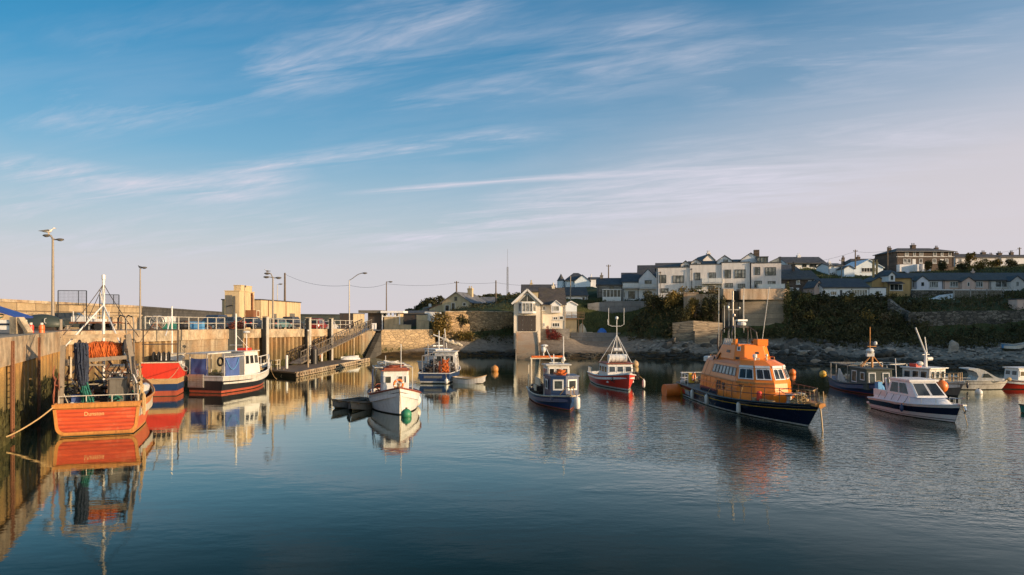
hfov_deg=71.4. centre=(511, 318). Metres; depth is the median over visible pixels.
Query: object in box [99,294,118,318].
frame
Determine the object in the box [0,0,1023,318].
sky
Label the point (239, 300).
ice plant
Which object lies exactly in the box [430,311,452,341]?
bush
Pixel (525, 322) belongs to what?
door
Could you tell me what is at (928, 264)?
bush
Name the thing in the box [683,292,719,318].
sea wall
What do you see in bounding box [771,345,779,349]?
boulder
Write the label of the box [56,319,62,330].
bollard
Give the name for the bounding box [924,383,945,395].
window
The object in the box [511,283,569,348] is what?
boathouse
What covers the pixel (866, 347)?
boulder
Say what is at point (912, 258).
stone house
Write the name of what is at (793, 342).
boulder
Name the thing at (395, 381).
lifebuoy
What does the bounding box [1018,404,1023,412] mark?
rowing boat
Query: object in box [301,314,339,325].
wall
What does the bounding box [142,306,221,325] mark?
breakwater wall
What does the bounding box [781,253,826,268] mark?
white house
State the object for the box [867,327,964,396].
fishing boat
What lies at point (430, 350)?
fishing boat
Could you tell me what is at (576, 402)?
fender
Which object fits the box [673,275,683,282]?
window
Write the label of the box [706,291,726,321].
bush
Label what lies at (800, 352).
boulder
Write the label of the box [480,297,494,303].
bungalow
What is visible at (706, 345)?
boulder
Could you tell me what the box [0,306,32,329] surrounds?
gear stall
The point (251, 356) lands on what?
window
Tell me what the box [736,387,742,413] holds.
fender
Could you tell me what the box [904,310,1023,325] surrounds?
rubble wall
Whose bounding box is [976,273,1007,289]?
terrace cottage
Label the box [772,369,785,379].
window
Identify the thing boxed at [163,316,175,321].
fish crate
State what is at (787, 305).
ivy column
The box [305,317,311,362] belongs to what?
guide pile
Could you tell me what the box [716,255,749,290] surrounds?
apartment block
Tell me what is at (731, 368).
window
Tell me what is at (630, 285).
white house
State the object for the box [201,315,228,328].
parked car
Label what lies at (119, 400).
trawler
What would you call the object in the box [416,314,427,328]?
pump house
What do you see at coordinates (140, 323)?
lamp post
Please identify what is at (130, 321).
parapet wall
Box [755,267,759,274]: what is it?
window
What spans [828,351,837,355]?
boulder
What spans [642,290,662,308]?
bush
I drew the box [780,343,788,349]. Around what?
boulder
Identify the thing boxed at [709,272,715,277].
window
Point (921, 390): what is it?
window
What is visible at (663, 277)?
window
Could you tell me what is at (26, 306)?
breakwater wall
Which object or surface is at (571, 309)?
shed
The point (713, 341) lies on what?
boulder
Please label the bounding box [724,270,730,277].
window
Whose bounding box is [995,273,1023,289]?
terrace cottage
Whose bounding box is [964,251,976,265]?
tree
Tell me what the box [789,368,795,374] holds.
mooring buoy
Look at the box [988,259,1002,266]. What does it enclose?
bush
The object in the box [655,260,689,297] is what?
apartment block
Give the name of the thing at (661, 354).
boulder
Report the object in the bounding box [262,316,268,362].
guide pile
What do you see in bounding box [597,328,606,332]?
covered dinghy
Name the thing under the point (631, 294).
window
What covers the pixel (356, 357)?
upturned dinghy
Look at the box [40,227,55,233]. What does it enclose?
gull
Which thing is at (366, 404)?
rowing boat
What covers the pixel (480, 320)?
garden wall
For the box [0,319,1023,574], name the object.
water
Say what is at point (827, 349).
boulder
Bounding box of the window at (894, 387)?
[889,381,898,392]
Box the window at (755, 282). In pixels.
[754,281,761,287]
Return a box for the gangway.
[289,319,372,363]
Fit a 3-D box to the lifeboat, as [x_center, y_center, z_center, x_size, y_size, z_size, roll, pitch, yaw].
[15.825,2.125,47.072,5.160,8.650,18.776,0,0,-3]
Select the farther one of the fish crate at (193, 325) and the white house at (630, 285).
the white house at (630, 285)
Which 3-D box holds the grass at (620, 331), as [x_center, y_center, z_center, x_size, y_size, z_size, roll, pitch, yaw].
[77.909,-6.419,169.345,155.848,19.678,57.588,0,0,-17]
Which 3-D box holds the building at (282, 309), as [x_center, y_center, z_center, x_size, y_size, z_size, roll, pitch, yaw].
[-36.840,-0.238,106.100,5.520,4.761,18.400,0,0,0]
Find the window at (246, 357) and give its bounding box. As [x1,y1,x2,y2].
[245,355,249,364]
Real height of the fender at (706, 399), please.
1.787 m
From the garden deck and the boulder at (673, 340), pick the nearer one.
the boulder at (673, 340)
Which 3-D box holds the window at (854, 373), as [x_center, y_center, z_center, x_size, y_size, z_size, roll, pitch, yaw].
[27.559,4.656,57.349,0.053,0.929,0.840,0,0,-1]
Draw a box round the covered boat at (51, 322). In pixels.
[26,314,64,330]
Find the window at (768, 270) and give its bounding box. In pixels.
[765,267,775,275]
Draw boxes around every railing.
[145,316,224,329]
[244,318,300,328]
[304,319,354,328]
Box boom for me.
[433,329,462,347]
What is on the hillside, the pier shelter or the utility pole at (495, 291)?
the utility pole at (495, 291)
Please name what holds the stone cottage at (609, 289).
on the hillside
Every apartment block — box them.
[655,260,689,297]
[688,259,722,292]
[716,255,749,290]
[738,250,784,288]
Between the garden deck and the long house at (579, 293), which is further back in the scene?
the long house at (579, 293)
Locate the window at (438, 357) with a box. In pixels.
[436,355,443,361]
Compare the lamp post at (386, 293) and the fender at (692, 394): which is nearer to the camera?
the fender at (692, 394)
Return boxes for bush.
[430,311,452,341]
[451,329,475,341]
[456,314,469,327]
[545,326,549,339]
[550,329,561,339]
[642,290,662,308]
[663,290,681,308]
[671,308,691,322]
[684,297,699,317]
[700,297,710,318]
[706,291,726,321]
[924,260,932,270]
[937,260,947,271]
[955,261,970,270]
[968,259,990,270]
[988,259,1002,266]
[1004,259,1017,266]
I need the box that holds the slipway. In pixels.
[516,331,539,359]
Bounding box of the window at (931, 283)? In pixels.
[929,281,937,286]
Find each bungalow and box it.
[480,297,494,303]
[802,278,886,296]
[954,250,998,266]
[990,250,1023,265]
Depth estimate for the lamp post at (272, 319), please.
89.90 m
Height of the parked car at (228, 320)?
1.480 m
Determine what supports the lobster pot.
on the quay ground at (4, 332)
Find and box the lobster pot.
[177,320,189,329]
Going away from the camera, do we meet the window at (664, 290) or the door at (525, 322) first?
the door at (525, 322)
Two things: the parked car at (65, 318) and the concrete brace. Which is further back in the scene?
the parked car at (65, 318)
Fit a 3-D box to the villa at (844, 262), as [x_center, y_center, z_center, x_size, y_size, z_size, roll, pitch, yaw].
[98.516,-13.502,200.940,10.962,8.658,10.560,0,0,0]
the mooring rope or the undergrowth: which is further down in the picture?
the mooring rope
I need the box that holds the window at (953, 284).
[949,281,958,287]
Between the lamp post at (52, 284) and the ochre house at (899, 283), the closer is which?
the lamp post at (52, 284)
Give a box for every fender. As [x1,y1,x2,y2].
[574,393,579,409]
[690,375,700,398]
[705,380,715,404]
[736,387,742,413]
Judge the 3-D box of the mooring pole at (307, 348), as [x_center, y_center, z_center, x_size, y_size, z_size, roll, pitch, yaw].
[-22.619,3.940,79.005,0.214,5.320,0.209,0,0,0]
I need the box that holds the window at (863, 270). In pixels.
[861,268,875,272]
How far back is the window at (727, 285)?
126.78 m
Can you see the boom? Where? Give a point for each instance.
(446, 340)
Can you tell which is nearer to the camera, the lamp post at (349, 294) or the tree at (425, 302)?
the lamp post at (349, 294)
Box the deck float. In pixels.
[819,370,826,377]
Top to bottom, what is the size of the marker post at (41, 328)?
0.671 m
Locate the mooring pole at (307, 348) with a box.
[307,330,308,366]
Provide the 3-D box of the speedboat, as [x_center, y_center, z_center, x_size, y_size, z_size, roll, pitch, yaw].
[39.093,5.325,60.401,5.766,2.250,2.319,0,0,10]
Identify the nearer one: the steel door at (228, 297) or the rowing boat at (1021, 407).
the rowing boat at (1021, 407)
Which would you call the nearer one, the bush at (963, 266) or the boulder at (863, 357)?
the boulder at (863, 357)
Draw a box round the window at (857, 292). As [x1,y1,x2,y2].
[852,289,866,295]
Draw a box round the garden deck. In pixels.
[565,312,584,331]
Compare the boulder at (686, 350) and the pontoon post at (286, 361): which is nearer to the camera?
the pontoon post at (286, 361)
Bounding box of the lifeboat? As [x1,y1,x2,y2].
[676,287,825,426]
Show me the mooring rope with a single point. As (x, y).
(30, 423)
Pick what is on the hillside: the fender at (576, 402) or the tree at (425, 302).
the tree at (425, 302)
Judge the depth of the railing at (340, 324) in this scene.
96.62 m
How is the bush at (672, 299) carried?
on the hillside
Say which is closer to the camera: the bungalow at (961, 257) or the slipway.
the slipway
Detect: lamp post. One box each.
[42,234,63,315]
[139,267,146,328]
[264,272,280,328]
[348,272,366,328]
[386,281,391,310]
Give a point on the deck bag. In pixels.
(878, 385)
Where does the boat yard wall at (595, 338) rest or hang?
on the hillside
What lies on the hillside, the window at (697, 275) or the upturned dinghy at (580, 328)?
the upturned dinghy at (580, 328)
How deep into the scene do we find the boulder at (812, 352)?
99.76 m
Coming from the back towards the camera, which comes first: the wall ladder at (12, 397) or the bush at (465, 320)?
the bush at (465, 320)
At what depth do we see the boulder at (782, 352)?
101.11 m
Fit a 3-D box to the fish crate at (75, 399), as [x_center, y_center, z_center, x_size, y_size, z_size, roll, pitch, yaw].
[-22.398,4.153,36.966,0.816,0.374,0.528,0,0,-23]
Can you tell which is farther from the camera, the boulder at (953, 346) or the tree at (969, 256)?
the tree at (969, 256)
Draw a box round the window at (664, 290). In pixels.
[661,288,668,292]
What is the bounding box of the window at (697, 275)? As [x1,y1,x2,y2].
[695,273,699,279]
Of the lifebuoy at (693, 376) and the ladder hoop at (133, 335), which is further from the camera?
the ladder hoop at (133, 335)
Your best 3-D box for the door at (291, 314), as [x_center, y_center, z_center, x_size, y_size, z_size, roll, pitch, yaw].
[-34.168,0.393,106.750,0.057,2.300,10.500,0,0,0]
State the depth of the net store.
138.00 m
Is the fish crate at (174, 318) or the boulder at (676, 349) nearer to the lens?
the fish crate at (174, 318)
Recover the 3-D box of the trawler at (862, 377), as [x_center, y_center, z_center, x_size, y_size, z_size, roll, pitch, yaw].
[28.751,3.575,58.309,3.438,5.750,8.881,0,0,3]
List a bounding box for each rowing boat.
[331,397,368,408]
[347,398,372,410]
[452,375,486,383]
[1001,342,1023,350]
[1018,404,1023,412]
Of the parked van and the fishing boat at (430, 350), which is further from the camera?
the parked van
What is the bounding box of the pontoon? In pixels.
[268,358,369,376]
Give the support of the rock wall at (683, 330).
on the hillside
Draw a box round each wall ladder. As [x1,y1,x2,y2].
[10,341,14,438]
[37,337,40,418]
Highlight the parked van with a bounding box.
[425,312,442,320]
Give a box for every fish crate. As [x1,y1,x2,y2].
[71,394,80,401]
[162,322,176,328]
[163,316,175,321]
[190,322,204,329]
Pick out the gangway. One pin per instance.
(326, 347)
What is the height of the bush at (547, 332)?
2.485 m
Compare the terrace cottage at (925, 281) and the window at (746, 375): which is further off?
the terrace cottage at (925, 281)
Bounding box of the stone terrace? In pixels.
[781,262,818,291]
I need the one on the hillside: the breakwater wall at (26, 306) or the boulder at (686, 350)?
the boulder at (686, 350)
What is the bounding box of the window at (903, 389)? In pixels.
[899,382,908,394]
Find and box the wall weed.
[0,347,401,448]
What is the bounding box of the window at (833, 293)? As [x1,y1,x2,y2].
[830,291,836,295]
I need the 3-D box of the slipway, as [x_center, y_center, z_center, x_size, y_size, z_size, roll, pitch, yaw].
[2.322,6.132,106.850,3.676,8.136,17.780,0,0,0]
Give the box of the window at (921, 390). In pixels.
[912,383,930,395]
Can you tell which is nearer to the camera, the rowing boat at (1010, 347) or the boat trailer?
the boat trailer
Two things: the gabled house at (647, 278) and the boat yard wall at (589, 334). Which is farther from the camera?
the gabled house at (647, 278)
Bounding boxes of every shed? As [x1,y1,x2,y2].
[565,301,577,317]
[1007,298,1023,309]
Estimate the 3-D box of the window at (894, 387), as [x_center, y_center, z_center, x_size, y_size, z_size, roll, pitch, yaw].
[24.223,4.340,45.054,0.153,0.677,0.961,0,0,-4]
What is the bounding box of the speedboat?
[945,367,1007,389]
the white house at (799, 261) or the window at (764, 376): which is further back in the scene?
the white house at (799, 261)
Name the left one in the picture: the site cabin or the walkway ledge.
the walkway ledge
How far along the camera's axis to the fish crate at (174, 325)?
66.64 m
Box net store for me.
[403,311,435,326]
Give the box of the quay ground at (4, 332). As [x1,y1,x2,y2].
[0,323,378,335]
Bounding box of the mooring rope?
[5,407,52,437]
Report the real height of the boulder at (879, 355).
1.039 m
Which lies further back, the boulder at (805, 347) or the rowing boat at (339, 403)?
the boulder at (805, 347)
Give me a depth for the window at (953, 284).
140.00 m
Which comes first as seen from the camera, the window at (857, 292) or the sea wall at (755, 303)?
the sea wall at (755, 303)
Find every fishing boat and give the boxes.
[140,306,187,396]
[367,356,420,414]
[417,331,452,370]
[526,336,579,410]
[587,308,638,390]
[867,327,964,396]
[1000,366,1023,388]
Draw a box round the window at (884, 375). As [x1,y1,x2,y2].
[882,373,889,381]
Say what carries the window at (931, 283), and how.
in the terrace cottage at (925, 281)
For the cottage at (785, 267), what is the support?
on the hillside
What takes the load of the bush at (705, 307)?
on the rock wall at (683, 330)
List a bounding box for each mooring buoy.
[401,407,411,416]
[491,364,497,371]
[632,360,638,366]
[661,380,683,395]
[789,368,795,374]
[936,379,947,391]
[975,388,982,393]
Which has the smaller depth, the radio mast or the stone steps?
the stone steps
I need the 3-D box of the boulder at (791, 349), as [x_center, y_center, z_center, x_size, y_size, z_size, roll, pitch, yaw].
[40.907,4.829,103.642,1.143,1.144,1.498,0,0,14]
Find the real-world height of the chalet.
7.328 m
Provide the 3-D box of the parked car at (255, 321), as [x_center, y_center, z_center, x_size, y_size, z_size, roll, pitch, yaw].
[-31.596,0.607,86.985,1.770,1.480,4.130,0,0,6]
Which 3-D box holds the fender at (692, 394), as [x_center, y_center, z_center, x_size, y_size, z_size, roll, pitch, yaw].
[13.286,4.987,51.556,0.762,1.787,0.280,0,0,0]
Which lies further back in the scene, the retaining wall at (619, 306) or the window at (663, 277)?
the retaining wall at (619, 306)
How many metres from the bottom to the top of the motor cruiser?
3.852 m
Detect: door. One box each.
[226,295,234,316]
[274,313,294,328]
[518,315,535,330]
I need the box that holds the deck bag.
[875,381,884,389]
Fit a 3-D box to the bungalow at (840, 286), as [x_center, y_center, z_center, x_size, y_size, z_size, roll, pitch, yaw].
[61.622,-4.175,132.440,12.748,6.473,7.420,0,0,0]
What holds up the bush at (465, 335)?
on the hillside
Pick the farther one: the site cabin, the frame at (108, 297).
the site cabin
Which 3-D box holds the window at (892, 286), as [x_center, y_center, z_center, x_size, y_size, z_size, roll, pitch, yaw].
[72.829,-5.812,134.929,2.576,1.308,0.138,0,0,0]
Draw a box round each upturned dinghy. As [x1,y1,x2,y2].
[341,355,359,359]
[577,323,592,332]
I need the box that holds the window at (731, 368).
[728,366,732,374]
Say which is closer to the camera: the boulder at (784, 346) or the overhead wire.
the boulder at (784, 346)
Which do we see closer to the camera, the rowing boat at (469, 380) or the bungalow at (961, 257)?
the rowing boat at (469, 380)
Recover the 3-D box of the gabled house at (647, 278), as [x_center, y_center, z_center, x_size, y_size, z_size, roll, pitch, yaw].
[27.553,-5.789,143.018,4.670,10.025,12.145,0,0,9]
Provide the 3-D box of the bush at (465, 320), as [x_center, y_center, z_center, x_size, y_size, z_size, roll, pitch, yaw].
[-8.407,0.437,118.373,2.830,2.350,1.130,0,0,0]
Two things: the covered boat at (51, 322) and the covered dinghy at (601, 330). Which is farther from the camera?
the covered dinghy at (601, 330)
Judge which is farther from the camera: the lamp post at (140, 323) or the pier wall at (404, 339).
the pier wall at (404, 339)
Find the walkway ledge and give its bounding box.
[0,313,142,328]
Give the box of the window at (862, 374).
[860,372,864,380]
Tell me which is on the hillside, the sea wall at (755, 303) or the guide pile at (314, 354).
the sea wall at (755, 303)
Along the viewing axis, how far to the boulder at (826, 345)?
102.76 m
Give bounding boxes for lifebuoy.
[393,379,403,387]
[692,372,695,380]
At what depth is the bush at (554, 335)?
116.50 m
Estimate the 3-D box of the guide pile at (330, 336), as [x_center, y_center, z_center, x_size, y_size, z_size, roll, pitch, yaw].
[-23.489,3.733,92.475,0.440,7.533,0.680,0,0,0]
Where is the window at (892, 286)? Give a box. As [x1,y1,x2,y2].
[890,284,902,289]
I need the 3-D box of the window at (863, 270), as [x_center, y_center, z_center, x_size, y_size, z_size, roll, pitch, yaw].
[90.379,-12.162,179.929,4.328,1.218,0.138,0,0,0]
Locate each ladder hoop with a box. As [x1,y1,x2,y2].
[117,315,126,343]
[125,315,134,358]
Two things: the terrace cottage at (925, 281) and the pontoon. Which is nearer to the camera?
the pontoon
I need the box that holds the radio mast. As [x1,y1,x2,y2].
[507,249,509,292]
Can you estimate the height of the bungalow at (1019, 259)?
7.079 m
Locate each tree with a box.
[410,301,422,310]
[417,298,437,308]
[427,295,444,303]
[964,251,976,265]
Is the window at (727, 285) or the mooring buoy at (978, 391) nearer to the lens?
the mooring buoy at (978, 391)
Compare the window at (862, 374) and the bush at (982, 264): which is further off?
the bush at (982, 264)
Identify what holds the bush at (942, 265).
on the hillside
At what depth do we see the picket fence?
121.50 m
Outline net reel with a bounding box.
[149,315,165,328]
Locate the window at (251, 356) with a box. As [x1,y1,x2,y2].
[249,355,253,363]
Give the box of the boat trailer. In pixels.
[69,311,127,329]
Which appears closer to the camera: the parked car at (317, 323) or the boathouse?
the parked car at (317, 323)
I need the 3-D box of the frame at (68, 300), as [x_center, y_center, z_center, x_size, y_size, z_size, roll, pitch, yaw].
[-39.663,-0.719,64.250,2.383,3.607,0.072,0,0,-12]
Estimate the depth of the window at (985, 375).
59.36 m
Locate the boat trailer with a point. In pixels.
(95, 322)
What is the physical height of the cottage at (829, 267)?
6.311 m
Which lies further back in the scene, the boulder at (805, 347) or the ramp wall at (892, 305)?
the ramp wall at (892, 305)
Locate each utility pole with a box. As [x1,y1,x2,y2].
[284,273,285,300]
[495,280,496,301]
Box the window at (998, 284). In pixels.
[995,281,1006,287]
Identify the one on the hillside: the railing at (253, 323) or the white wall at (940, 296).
the white wall at (940, 296)
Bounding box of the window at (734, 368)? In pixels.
[732,367,736,375]
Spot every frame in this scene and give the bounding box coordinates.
[58,290,86,320]
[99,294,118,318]
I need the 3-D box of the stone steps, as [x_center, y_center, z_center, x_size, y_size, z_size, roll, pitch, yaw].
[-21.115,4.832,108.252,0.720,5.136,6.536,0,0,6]
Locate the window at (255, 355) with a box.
[254,354,258,362]
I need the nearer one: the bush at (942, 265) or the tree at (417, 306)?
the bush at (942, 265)
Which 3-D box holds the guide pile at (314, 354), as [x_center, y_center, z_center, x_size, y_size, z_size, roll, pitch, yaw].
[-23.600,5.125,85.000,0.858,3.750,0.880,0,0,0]
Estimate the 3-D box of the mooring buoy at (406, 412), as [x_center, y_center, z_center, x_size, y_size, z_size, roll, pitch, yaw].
[-6.454,5.840,43.511,0.660,0.792,0.660,0,0,0]
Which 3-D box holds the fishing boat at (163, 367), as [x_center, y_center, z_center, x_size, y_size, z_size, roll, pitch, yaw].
[-27.998,2.725,58.155,2.817,7.450,7.466,0,0,-16]
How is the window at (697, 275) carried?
in the apartment block at (705, 275)
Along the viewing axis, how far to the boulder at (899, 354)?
92.78 m
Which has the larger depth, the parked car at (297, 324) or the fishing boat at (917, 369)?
the parked car at (297, 324)
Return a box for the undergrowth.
[413,264,1023,348]
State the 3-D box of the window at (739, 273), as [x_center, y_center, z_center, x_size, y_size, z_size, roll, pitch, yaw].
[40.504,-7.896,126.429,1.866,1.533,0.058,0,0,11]
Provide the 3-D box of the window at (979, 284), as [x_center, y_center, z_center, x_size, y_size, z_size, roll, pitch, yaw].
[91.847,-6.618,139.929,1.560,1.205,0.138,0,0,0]
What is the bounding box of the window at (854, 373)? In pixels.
[851,370,856,381]
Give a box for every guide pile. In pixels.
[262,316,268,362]
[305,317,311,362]
[311,345,317,363]
[329,318,332,359]
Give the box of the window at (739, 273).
[735,269,745,277]
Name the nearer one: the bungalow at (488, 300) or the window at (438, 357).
the window at (438, 357)
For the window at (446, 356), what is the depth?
70.29 m
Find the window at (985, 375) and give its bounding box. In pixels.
[983,374,992,377]
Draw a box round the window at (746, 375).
[738,368,753,379]
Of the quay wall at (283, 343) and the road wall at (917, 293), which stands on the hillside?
the road wall at (917, 293)
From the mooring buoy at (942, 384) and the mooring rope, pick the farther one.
the mooring buoy at (942, 384)
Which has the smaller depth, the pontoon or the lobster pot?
the lobster pot
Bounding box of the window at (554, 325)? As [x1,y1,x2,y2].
[552,323,559,327]
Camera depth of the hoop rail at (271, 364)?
75.53 m
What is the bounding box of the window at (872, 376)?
[868,373,875,382]
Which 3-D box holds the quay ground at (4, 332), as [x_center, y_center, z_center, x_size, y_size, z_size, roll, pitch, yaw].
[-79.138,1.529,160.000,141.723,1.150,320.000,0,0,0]
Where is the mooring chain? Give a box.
[819,408,822,431]
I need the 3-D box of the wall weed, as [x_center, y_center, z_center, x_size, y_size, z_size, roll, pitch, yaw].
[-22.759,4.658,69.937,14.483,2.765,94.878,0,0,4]
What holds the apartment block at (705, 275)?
on the hillside
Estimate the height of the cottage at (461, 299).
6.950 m
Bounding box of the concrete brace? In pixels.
[9,317,32,333]
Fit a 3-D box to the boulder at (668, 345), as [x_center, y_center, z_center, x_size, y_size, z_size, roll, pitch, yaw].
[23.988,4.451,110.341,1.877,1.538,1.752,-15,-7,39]
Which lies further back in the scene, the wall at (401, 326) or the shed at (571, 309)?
the shed at (571, 309)
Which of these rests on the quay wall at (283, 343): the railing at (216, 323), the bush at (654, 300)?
the railing at (216, 323)
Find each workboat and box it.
[186,314,269,393]
[418,334,460,383]
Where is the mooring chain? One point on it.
(821, 420)
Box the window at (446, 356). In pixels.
[445,355,453,362]
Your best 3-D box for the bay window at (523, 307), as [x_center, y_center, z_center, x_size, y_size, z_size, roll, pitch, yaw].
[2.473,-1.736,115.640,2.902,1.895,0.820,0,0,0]
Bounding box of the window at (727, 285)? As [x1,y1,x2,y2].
[725,283,732,287]
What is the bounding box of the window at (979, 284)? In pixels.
[975,281,983,287]
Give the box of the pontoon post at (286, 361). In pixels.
[285,355,287,368]
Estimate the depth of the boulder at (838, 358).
91.95 m
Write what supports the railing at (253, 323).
on the quay wall at (283, 343)
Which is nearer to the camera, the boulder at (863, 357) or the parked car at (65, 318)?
the parked car at (65, 318)
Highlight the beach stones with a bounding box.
[458,339,1023,370]
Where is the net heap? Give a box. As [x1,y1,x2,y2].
[227,318,246,328]
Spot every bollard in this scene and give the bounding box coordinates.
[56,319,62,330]
[82,323,94,330]
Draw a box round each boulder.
[655,352,665,357]
[661,341,672,348]
[667,337,675,343]
[670,347,681,351]
[682,348,689,353]
[700,343,711,347]
[710,338,719,343]
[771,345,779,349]
[776,350,787,355]
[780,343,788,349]
[786,337,799,345]
[789,347,796,352]
[796,350,811,354]
[800,345,813,350]
[808,351,816,354]
[810,359,822,363]
[822,343,834,348]
[824,347,834,352]
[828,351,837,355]
[832,356,843,361]
[860,354,870,361]
[864,343,876,348]
[874,353,885,357]
[882,349,895,356]
[893,352,904,357]
[948,340,958,351]
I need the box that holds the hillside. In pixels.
[375,264,1023,370]
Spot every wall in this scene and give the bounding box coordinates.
[0,299,142,314]
[0,331,61,415]
[62,329,374,387]
[109,317,155,328]
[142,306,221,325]
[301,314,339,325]
[378,329,434,352]
[393,324,410,329]
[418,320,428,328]
[444,311,512,339]
[570,332,618,335]
[570,336,615,340]
[588,301,645,313]
[672,320,722,339]
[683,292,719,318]
[693,330,721,343]
[719,289,788,326]
[888,299,909,315]
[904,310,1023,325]
[911,289,1019,297]
[931,294,952,299]
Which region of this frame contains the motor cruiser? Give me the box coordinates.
[867,358,966,422]
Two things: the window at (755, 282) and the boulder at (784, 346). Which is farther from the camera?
the window at (755, 282)
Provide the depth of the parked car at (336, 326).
111.26 m
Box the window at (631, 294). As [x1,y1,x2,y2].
[628,291,634,298]
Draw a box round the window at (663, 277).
[659,275,665,282]
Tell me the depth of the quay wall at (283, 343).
69.72 m
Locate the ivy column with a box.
[782,282,791,324]
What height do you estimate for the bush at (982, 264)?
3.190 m
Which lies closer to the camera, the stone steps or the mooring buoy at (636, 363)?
the mooring buoy at (636, 363)
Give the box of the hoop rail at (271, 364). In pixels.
[264,359,279,369]
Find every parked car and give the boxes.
[55,313,101,328]
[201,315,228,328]
[208,317,245,328]
[242,317,261,328]
[269,318,291,328]
[281,317,305,328]
[311,318,327,328]
[322,321,338,328]
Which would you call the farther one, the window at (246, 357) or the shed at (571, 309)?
the shed at (571, 309)
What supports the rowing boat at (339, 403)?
on the water
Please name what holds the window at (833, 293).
in the bungalow at (840, 286)
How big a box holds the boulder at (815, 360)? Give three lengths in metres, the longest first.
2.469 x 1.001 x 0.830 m
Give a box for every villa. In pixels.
[557,273,599,287]
[842,255,874,264]
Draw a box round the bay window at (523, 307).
[518,302,535,312]
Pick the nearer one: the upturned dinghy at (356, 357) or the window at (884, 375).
the window at (884, 375)
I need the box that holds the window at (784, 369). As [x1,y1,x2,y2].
[783,368,788,379]
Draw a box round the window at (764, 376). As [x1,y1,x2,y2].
[756,369,771,379]
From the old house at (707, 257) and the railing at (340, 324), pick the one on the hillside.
the old house at (707, 257)
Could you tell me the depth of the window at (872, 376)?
55.40 m
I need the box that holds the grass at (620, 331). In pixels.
[575,265,1023,335]
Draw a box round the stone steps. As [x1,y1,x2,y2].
[365,333,380,358]
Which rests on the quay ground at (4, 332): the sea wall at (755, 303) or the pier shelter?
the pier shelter
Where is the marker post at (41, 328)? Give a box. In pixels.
[39,323,44,332]
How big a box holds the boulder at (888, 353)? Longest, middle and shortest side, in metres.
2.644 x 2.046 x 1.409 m
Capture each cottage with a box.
[428,286,485,311]
[596,273,622,300]
[781,265,799,269]
[815,260,844,274]
[836,265,855,276]
[901,269,942,288]
[931,269,989,289]
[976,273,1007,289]
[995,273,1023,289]
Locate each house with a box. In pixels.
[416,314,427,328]
[521,280,555,297]
[562,287,588,299]
[621,273,639,300]
[637,265,655,298]
[696,251,715,260]
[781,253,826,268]
[863,259,912,296]
[872,243,956,271]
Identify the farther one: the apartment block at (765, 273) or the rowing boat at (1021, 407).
the apartment block at (765, 273)
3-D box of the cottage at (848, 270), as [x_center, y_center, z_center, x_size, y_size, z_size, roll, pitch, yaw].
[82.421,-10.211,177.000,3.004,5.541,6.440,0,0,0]
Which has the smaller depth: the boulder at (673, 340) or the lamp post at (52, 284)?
the lamp post at (52, 284)
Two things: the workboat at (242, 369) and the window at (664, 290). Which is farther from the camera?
the window at (664, 290)
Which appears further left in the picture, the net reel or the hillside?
the net reel
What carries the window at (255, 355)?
in the workboat at (242, 369)
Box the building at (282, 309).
[221,299,301,328]
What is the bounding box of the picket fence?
[953,289,1003,299]
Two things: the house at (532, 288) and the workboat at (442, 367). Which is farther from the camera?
the house at (532, 288)
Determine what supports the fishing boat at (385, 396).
on the water
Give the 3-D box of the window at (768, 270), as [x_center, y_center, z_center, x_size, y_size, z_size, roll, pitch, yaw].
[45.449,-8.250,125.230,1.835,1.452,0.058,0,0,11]
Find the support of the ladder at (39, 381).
attached to the quay wall at (26, 350)
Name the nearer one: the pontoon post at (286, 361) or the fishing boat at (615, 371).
the fishing boat at (615, 371)
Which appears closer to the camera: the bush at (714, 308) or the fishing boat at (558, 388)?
the fishing boat at (558, 388)
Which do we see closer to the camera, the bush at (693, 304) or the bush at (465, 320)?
the bush at (693, 304)
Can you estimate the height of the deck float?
0.720 m
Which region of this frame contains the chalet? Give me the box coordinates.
[845,259,884,275]
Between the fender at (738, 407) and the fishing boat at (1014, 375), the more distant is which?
the fishing boat at (1014, 375)
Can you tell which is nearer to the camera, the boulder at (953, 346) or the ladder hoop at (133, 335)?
the ladder hoop at (133, 335)
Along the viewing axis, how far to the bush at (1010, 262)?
186.06 m
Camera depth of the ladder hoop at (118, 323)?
56.06 m
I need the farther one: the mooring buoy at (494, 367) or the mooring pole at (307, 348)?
the mooring buoy at (494, 367)
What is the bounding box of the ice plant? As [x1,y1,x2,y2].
[224,285,259,328]
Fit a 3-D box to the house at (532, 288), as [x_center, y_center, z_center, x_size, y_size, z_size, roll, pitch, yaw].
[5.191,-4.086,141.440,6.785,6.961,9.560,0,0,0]
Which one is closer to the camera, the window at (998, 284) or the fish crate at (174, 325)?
the fish crate at (174, 325)
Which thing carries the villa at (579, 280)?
on the hillside
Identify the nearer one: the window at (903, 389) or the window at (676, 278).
the window at (903, 389)
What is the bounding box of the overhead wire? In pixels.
[350,283,450,287]
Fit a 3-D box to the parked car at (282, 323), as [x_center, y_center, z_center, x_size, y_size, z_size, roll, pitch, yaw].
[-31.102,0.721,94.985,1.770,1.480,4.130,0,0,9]
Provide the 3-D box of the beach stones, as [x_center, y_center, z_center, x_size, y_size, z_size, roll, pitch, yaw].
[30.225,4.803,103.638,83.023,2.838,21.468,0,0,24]
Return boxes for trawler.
[52,275,154,436]
[826,327,893,394]
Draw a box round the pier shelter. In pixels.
[358,310,407,329]
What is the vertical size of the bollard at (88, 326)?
0.600 m
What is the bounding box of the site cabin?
[339,313,364,328]
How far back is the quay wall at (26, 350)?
38.33 m
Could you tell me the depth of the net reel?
65.75 m

